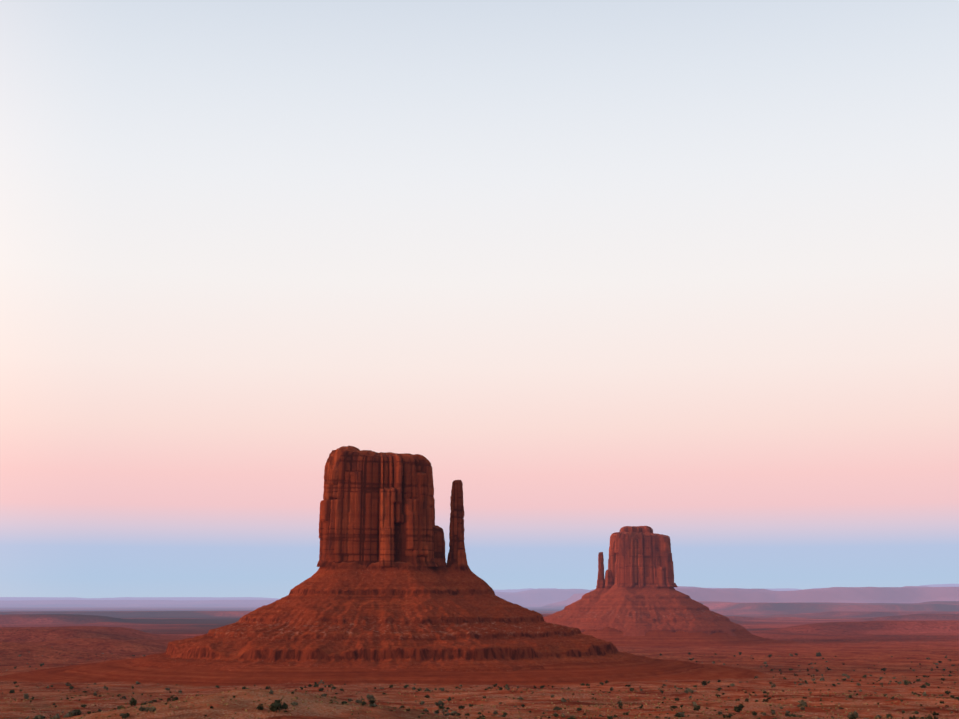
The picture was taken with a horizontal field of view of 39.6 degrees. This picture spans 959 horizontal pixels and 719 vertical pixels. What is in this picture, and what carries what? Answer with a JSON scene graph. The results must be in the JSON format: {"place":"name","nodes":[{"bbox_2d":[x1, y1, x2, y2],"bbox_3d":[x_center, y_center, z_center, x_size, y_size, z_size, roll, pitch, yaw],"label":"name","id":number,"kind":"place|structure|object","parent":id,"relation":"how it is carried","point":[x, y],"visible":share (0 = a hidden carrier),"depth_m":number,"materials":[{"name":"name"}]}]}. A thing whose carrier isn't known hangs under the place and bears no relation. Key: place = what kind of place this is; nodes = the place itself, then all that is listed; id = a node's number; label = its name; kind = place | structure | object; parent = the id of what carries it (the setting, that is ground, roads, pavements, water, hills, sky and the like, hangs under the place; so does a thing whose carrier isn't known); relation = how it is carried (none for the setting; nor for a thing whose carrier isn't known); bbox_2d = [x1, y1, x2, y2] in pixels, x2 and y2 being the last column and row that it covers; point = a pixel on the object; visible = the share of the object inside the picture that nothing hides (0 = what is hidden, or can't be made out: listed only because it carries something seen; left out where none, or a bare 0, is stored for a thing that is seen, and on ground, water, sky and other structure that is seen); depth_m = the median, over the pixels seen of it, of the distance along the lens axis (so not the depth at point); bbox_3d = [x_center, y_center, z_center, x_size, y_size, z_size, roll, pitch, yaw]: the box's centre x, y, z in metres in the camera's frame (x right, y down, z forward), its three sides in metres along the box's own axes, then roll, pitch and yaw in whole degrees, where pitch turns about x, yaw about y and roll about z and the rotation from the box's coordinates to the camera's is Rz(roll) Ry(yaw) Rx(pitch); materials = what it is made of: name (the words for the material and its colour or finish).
{"place":"outdoors","nodes":[
{"label":"outdoors","id":0,"kind":"place"},
{"bbox_2d":[0,584,958,718],"bbox_3d":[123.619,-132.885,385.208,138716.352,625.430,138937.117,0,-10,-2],"label":"ground","id":1,"kind":"structure","parent":0,"point":[860,631],"depth_m":1797.64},
{"bbox_2d":[122,446,649,671],"bbox_3d":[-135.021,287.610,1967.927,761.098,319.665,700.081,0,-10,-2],"label":"butte","id":2,"kind":"object","parent":1,"relation":"on","point":[385,586],"visible":0.98,"depth_m":1843.28,"materials":[{"name":"stone"}]},
{"bbox_2d":[2,646,958,718],"bbox_3d":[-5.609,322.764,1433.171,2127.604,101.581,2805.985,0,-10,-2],"label":"shrubs","id":3,"kind":"object","parent":1,"relation":"on","point":[276,705],"visible":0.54,"depth_m":1030.65,"materials":[{"name":"green plant"}]},
{"bbox_2d":[543,526,744,635],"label":"butte","id":4,"kind":"object","parent":1,"relation":"on","point":[634,593],"visible":0.88,"depth_m":3555.77,"materials":[{"name":"stone"}]},
{"bbox_2d":[0,0,958,598],"label":"sky","id":5,"kind":"structure","parent":0,"point":[687,271],"materials":[{"name":"white"}]}
]}

